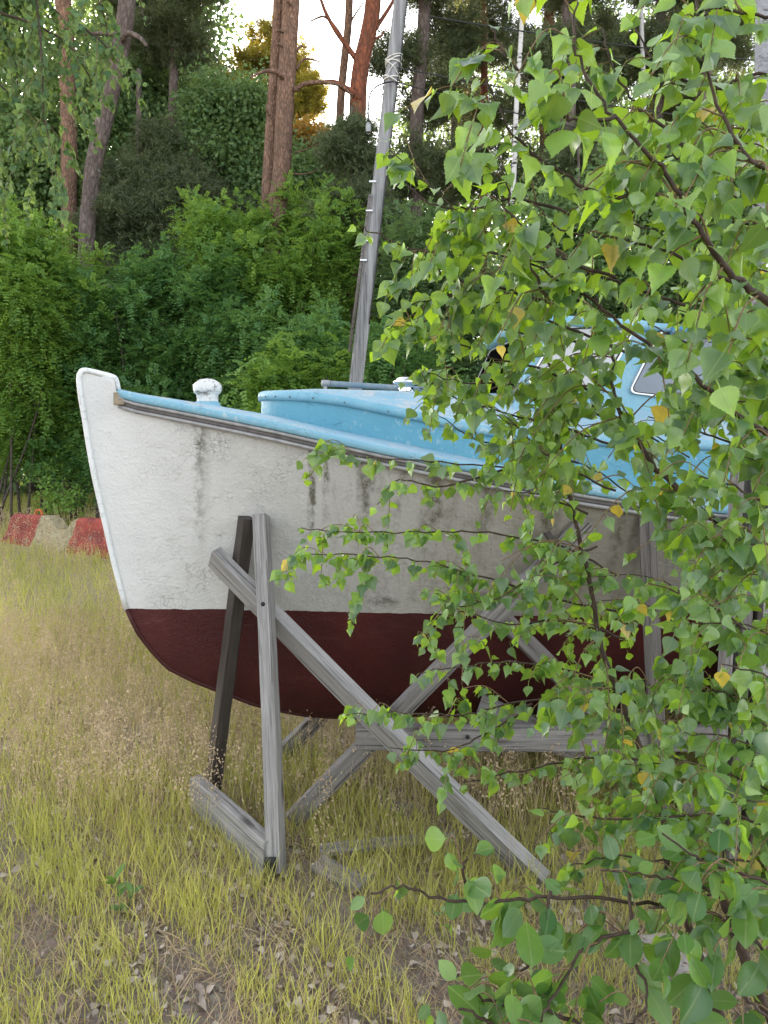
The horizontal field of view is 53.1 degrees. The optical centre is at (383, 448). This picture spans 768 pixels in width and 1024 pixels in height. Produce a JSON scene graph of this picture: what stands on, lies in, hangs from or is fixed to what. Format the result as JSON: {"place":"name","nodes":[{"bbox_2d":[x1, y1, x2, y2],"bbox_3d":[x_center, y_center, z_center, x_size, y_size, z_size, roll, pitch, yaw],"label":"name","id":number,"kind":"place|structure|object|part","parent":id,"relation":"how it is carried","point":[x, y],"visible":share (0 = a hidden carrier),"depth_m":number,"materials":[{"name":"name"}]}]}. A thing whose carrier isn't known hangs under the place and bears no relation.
{"place":"outdoors","nodes":[
{"label":"outdoors","id":0,"kind":"place"},
{"bbox_2d":[0,490,149,662],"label":"grass","id":1,"kind":"structure","parent":0,"point":[24,555],"depth_m":8.83,"materials":[{"name":"plant"}]},
{"bbox_2d":[0,474,767,1023],"bbox_3d":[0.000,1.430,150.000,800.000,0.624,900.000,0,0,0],"label":"ground","id":2,"kind":"structure","parent":0,"point":[188,1006],"depth_m":2.77,"materials":[{"name":"plant"}]},
{"bbox_2d":[1,509,108,558],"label":"concrete barrier","id":3,"kind":"object","parent":2,"relation":"on","point":[69,531],"visible":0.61,"depth_m":11.72,"materials":[{"name":"paint"}]},
{"bbox_2d":[0,190,114,528],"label":"leafy shrub","id":4,"kind":"object","parent":2,"relation":"on","point":[21,255],"visible":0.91,"depth_m":13.45,"materials":[{"name":"green plant"}]},
{"bbox_2d":[0,221,119,520],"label":"leafy shrub","id":5,"kind":"object","parent":2,"relation":"on","point":[49,426],"visible":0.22,"depth_m":14.06,"materials":[{"name":"green plant"}]},
{"bbox_2d":[25,453,95,518],"bbox_3d":[-5.764,0.889,13.599,1.150,1.630,1.080,0,0,0],"label":"birch sapling","id":6,"kind":"object","parent":2,"relation":"on","point":[55,496],"visible":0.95,"depth_m":13.60,"materials":[{"name":"green plant"}]},
{"bbox_2d":[0,502,127,637],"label":"grass seed heads","id":7,"kind":"object","parent":2,"relation":"on","point":[14,583],"depth_m":8.57,"materials":[{"name":"beige plant"}]},
{"bbox_2d":[0,0,131,494],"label":"broadleaf tree","id":8,"kind":"object","parent":2,"relation":"on","point":[42,185],"visible":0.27,"depth_m":18.42,"materials":[{"name":"green plant"}]},
{"bbox_2d":[55,0,77,506],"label":"pine tree","id":9,"kind":"object","parent":2,"relation":"on","point":[69,175],"visible":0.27,"depth_m":17.35,"materials":[{"name":"brown plant"}]},
{"bbox_2d":[0,0,150,249],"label":"birch tree","id":10,"kind":"object","parent":2,"relation":"on","point":[10,43],"visible":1,"depth_m":5.15,"materials":[{"name":"green plant"}]},
{"bbox_2d":[10,254,191,517],"bbox_3d":[-5.014,-1.095,14.256,3.836,5.198,2.551,0,0,16],"label":"leafy shrub","id":11,"kind":"object","parent":2,"relation":"on","point":[105,336],"visible":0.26,"depth_m":13.90,"materials":[{"name":"green plant"}]},
{"bbox_2d":[71,0,147,512],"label":"pine tree","id":12,"kind":"object","parent":2,"relation":"on","point":[125,16],"visible":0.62,"depth_m":16.35,"materials":[{"name":"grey plant"}]},
{"bbox_2d":[105,862,142,918],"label":"weed","id":13,"kind":"object","parent":2,"relation":"on","point":[128,885],"visible":0.94,"depth_m":2.79,"materials":[{"name":"green plant"}]},
{"bbox_2d":[45,4,265,352],"bbox_3d":[-6.155,-5.742,20.963,7.299,14.037,5.496,0,0,0],"label":"broadleaf tree","id":14,"kind":"object","parent":2,"relation":"on","point":[150,97],"visible":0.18,"depth_m":19.75,"materials":[{"name":"green plant"}]},
{"bbox_2d":[57,68,259,350],"bbox_3d":[-4.957,-3.635,17.423,4.766,10.029,2.990,0,0,0],"label":"spruce tree","id":15,"kind":"object","parent":2,"relation":"on","point":[135,194],"visible":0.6,"depth_m":16.93,"materials":[{"name":"green plant"}]},
{"bbox_2d":[95,231,234,401],"bbox_3d":[-4.043,-1.426,14.740,3.102,5.713,2.958,0,0,0],"label":"leafy shrub","id":16,"kind":"object","parent":2,"relation":"on","point":[151,275],"visible":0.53,"depth_m":14.03,"materials":[{"name":"green plant"}]},
{"bbox_2d":[92,0,245,349],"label":"pine tree","id":17,"kind":"object","parent":2,"relation":"on","point":[183,42],"visible":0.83,"depth_m":18.83,"materials":[{"name":"green plant"}]},
{"bbox_2d":[144,231,288,409],"bbox_3d":[-3.011,-1.238,14.401,3.165,5.427,2.756,0,0,31],"label":"leafy shrub","id":18,"kind":"object","parent":2,"relation":"on","point":[227,310],"visible":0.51,"depth_m":13.71,"materials":[{"name":"green plant"}]},
{"bbox_2d":[161,169,328,317],"bbox_3d":[-2.602,-2.050,15.070,3.418,6.916,2.615,0,0,0],"label":"leafy shrub","id":19,"kind":"object","parent":2,"relation":"on","point":[205,228],"visible":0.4,"depth_m":14.64,"materials":[{"name":"green plant"}]},
{"bbox_2d":[150,51,342,217],"bbox_3d":[-2.983,-4.099,18.470,5.003,10.881,3.277,0,0,0],"label":"broadleaf tree","id":20,"kind":"object","parent":2,"relation":"on","point":[240,109],"visible":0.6,"depth_m":18.00,"materials":[{"name":"green plant"}]},
{"bbox_2d":[210,11,332,126],"bbox_3d":[-4.139,-7.564,29.390,5.657,17.764,4.751,0,0,-30],"label":"pine tree","id":21,"kind":"object","parent":2,"relation":"on","point":[309,99],"visible":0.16,"depth_m":28.57,"materials":[{"name":"yellow plant"}]},
{"bbox_2d":[203,172,385,362],"bbox_3d":[-1.759,-1.936,14.729,3.843,6.787,2.722,0,0,0],"label":"leafy shrub","id":22,"kind":"object","parent":2,"relation":"on","point":[295,274],"visible":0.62,"depth_m":14.01,"materials":[{"name":"green plant"}]},
{"bbox_2d":[219,326,370,412],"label":"leafy shrub","id":23,"kind":"object","parent":2,"relation":"on","point":[258,382],"visible":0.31,"depth_m":11.12,"materials":[{"name":"green plant"}]},
{"bbox_2d":[265,110,331,155],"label":"broadleaf tree","id":24,"kind":"object","parent":2,"relation":"on","point":[301,125],"visible":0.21,"depth_m":24.69,"materials":[{"name":"green plant"}]},
{"bbox_2d":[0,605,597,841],"bbox_3d":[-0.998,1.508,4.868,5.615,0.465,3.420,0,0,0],"label":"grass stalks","id":25,"kind":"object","parent":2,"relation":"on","point":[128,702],"depth_m":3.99,"materials":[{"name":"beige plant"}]},
{"bbox_2d":[250,0,351,321],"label":"pine tree","id":26,"kind":"object","parent":2,"relation":"on","point":[283,89],"visible":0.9,"depth_m":14.88,"materials":[{"name":"brown plant"}]},
{"bbox_2d":[230,283,377,405],"bbox_3d":[-0.943,-0.533,12.212,2.591,4.186,2.503,0,0,27],"label":"leafy shrub","id":27,"kind":"object","parent":2,"relation":"on","point":[310,321],"visible":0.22,"depth_m":11.93,"materials":[{"name":"green plant"}]},
{"bbox_2d":[0,598,618,814],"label":"grass seed heads","id":28,"kind":"object","parent":2,"relation":"on","point":[91,689],"depth_m":4.11,"materials":[{"name":"beige plant"}]},
{"bbox_2d":[310,0,363,295],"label":"pine tree","id":29,"kind":"object","parent":2,"relation":"on","point":[349,18],"visible":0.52,"depth_m":18.92,"materials":[{"name":"brown plant"}]},
{"bbox_2d":[311,853,373,891],"bbox_3d":[-0.165,1.662,3.001,0.249,0.039,0.099,0,8,37],"label":"board","id":30,"kind":"object","parent":2,"relation":"on","point":[323,858],"visible":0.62,"depth_m":2.99,"materials":[{"name":"grey wood"}]},
{"bbox_2d":[296,94,404,340],"bbox_3d":[-0.487,-2.650,14.542,1.827,8.298,2.050,0,0,37],"label":"spruce tree","id":31,"kind":"object","parent":2,"relation":"on","point":[348,144],"visible":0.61,"depth_m":14.33,"materials":[{"name":"green plant"}]},
{"bbox_2d":[320,0,393,350],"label":"pine tree","id":32,"kind":"object","parent":2,"relation":"on","point":[362,53],"visible":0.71,"depth_m":15.47,"materials":[{"name":"red plant"}]},
{"bbox_2d":[0,731,746,1023],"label":"fallen twigs","id":33,"kind":"object","parent":2,"relation":"on","point":[394,929],"visible":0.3,"depth_m":2.71,"materials":[{"name":"brown wood"}]},
{"bbox_2d":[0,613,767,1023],"bbox_3d":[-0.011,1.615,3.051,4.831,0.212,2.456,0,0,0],"label":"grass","id":34,"kind":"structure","parent":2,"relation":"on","point":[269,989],"depth_m":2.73,"materials":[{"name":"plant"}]},
{"bbox_2d":[0,0,767,496],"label":"distant wood","id":35,"kind":"object","parent":2,"relation":"on","point":[220,42],"visible":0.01,"depth_m":27.67,"materials":[{"name":"green plant"}]},
{"bbox_2d":[0,696,767,1023],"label":"dry leaves","id":36,"kind":"object","parent":2,"relation":"on","point":[200,986],"visible":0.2,"depth_m":2.69,"materials":[{"name":"brown plant"}]},
{"bbox_2d":[319,832,457,856],"bbox_3d":[0.019,1.648,3.205,0.578,0.030,0.076,0,5,-10],"label":"board","id":37,"kind":"object","parent":2,"relation":"on","point":[337,844],"visible":0.51,"depth_m":3.18,"materials":[{"name":"grey wood"}]},
{"bbox_2d":[376,798,415,817],"bbox_3d":[0.050,1.645,3.520,0.174,0.028,0.076,-4,18,29],"label":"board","id":38,"kind":"object","parent":2,"relation":"on","point":[404,806],"visible":0.56,"depth_m":3.50,"materials":[{"name":"grey wood"}]},
{"bbox_2d":[338,314,473,390],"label":"leafy shrub","id":39,"kind":"object","parent":2,"relation":"on","point":[382,371],"visible":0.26,"depth_m":10.70,"materials":[{"name":"green plant"}]},
{"bbox_2d":[356,0,496,316],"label":"pine tree","id":40,"kind":"object","parent":2,"relation":"on","point":[459,40],"visible":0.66,"depth_m":17.00,"materials":[{"name":"green plant"}]},
{"bbox_2d":[361,190,496,387],"bbox_3d":[1.167,-1.507,13.768,3.558,6.030,2.622,0,0,-23],"label":"leafy shrub","id":41,"kind":"object","parent":2,"relation":"on","point":[406,231],"visible":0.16,"depth_m":13.04,"materials":[{"name":"green plant"}]},
{"bbox_2d":[303,704,592,864],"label":"grass seed heads","id":42,"kind":"object","parent":2,"relation":"on","point":[320,759],"depth_m":3.24,"materials":[{"name":"beige plant"}]},
{"bbox_2d":[189,513,712,886],"bbox_3d":[0.204,1.016,3.442,2.175,1.453,1.540,0,0,35],"label":"boat cradle","id":43,"kind":"object","parent":2,"relation":"on","point":[468,811],"visible":0.54,"depth_m":3.38,"materials":[{"name":"grey wood"}]},
{"bbox_2d":[76,314,742,718],"bbox_3d":[1.684,0.362,4.704,6.639,2.204,2.292,0,0,-18],"label":"wooden boat","id":44,"kind":"object","parent":43,"relation":"on","point":[180,486],"visible":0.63,"depth_m":3.64,"materials":[{"name":"paint"}]},
{"bbox_2d":[348,0,407,389],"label":"mast","id":45,"kind":"object","parent":44,"relation":"on","point":[375,207],"visible":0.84,"depth_m":9.92,"materials":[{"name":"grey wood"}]},
{"bbox_2d":[394,81,670,147],"bbox_3d":[4.644,-4.341,10.779,9.192,0.811,0.016,0,0,-11],"label":"overhead wire","id":46,"kind":"object","parent":45,"relation":"attached to","point":[497,108],"visible":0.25,"depth_m":10.16,"materials":[{"name":"grey metal"}]},
{"bbox_2d":[397,67,671,114],"bbox_3d":[4.652,-4.761,10.779,9.135,0.329,0.016,0,0,-11],"label":"overhead wire","id":47,"kind":"object","parent":45,"relation":"attached to","point":[521,90],"visible":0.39,"depth_m":10.13,"materials":[{"name":"black metal"}]},
{"bbox_2d":[428,15,753,60],"bbox_3d":[4.732,-5.585,10.779,8.508,0.186,0.016,0,0,-12],"label":"overhead wire","id":48,"kind":"object","parent":45,"relation":"attached to","point":[555,35],"visible":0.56,"depth_m":10.20,"materials":[{"name":"black metal"}]},
{"bbox_3d":[1.021,-0.479,3.966,0.634,0.355,0.072,0,0,-18],"label":"side window","id":49,"kind":"part","parent":44,"relation":"part of","materials":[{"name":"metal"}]},
{"bbox_3d":[1.600,-0.444,4.139,0.666,0.390,0.079,0,0,-18],"label":"side window","id":50,"kind":"part","parent":44,"relation":"part of","materials":[{"name":"metal"}]},
{"bbox_2d":[406,0,501,256],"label":"pine tree","id":51,"kind":"object","parent":2,"relation":"on","point":[453,130],"visible":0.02,"depth_m":21.92,"materials":[{"name":"green plant"}]},
{"bbox_2d":[309,718,620,893],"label":"grass stalks","id":52,"kind":"object","parent":2,"relation":"on","point":[453,815],"depth_m":3.30,"materials":[{"name":"yellow plant"}]},
{"bbox_2d":[427,0,534,273],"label":"pine tree","id":53,"kind":"object","parent":2,"relation":"on","point":[500,9],"visible":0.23,"depth_m":20.19,"materials":[{"name":"green plant"}]},
{"bbox_2d":[459,717,526,761],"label":"keel block","id":54,"kind":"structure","parent":2,"relation":"on","point":[468,720],"depth_m":4.19,"materials":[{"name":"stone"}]},
{"bbox_2d":[508,18,523,275],"bbox_3d":[2.322,-3.991,13.500,0.402,11.061,0.107,0,0,0],"label":"birch tree","id":55,"kind":"object","parent":2,"relation":"on","point":[516,104],"visible":0.31,"depth_m":13.46,"materials":[{"name":"white plant"}]},
{"bbox_2d":[269,0,767,1023],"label":"birch tree","id":56,"kind":"object","parent":2,"relation":"on","point":[709,140],"visible":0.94,"depth_m":1.68,"materials":[{"name":"green plant"}]},
{"bbox_2d":[482,0,595,267],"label":"pine tree","id":57,"kind":"object","parent":2,"relation":"on","point":[500,58],"visible":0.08,"depth_m":18.04,"materials":[{"name":"green plant"}]},
{"bbox_2d":[346,821,767,1023],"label":"sallow bush","id":58,"kind":"object","parent":2,"relation":"on","point":[695,996],"visible":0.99,"depth_m":1.44,"materials":[{"name":"green plant"}]},
{"bbox_2d":[470,262,644,360],"bbox_3d":[3.080,-0.939,14.043,3.439,4.874,3.238,0,0,0],"label":"leafy shrub","id":59,"kind":"object","parent":2,"relation":"on","point":[613,304],"depth_m":12.89,"materials":[{"name":"green plant"}]},
{"bbox_2d":[504,0,640,248],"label":"pine tree","id":60,"kind":"object","parent":2,"relation":"on","point":[607,21],"visible":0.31,"depth_m":14.96,"materials":[{"name":"green plant"}]},
{"bbox_2d":[433,124,751,339],"bbox_3d":[3.972,-2.205,13.664,6.612,7.487,3.623,0,0,0],"label":"broadleaf tree","id":61,"kind":"object","parent":2,"relation":"on","point":[589,223],"visible":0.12,"depth_m":13.06,"materials":[{"name":"green plant"}]},
{"bbox_2d":[639,0,646,232],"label":"birch tree","id":62,"kind":"object","parent":2,"relation":"on","point":[641,26],"visible":0.11,"depth_m":15.96,"materials":[{"name":"white plant"}]},
{"bbox_2d":[587,0,723,163],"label":"pine tree","id":63,"kind":"object","parent":2,"relation":"on","point":[633,75],"visible":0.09,"depth_m":16.91,"materials":[{"name":"green plant"}]},
{"bbox_2d":[634,933,706,978],"bbox_3d":[0.922,1.700,2.516,0.283,0.111,0.215,0,0,-8],"label":"stone","id":64,"kind":"object","parent":2,"relation":"on","point":[648,939],"visible":0.06,"depth_m":2.48,"materials":[{"name":"grey stone"}]},
{"bbox_2d":[616,231,750,323],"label":"leafy shrub","id":65,"kind":"object","parent":2,"relation":"on","point":[658,320],"depth_m":12.82,"materials":[{"name":"green plant"}]},
{"bbox_2d":[639,0,754,247],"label":"pine tree","id":66,"kind":"object","parent":2,"relation":"on","point":[743,49],"visible":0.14,"depth_m":16.52,"materials":[{"name":"green plant"}]},
{"bbox_2d":[709,302,767,864],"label":"timber post","id":67,"kind":"object","parent":2,"relation":"on","point":[745,486],"visible":0.12,"depth_m":3.00,"materials":[{"name":"grey wood"}]},
{"bbox_2d":[751,0,767,305],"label":"pale pole","id":68,"kind":"object","parent":2,"relation":"on","point":[761,59],"visible":0.2,"depth_m":7.77,"materials":[{"name":"grey wood"}]},
{"bbox_2d":[754,602,767,819],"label":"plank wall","id":69,"kind":"structure","parent":2,"relation":"on","point":[764,669],"depth_m":3.37,"materials":[{"name":"grey wood"}]},
{"bbox_2d":[20,0,767,336],"label":"sky","id":70,"kind":"structure","parent":0,"point":[329,49],"materials":[{"name":"white"}]}
]}

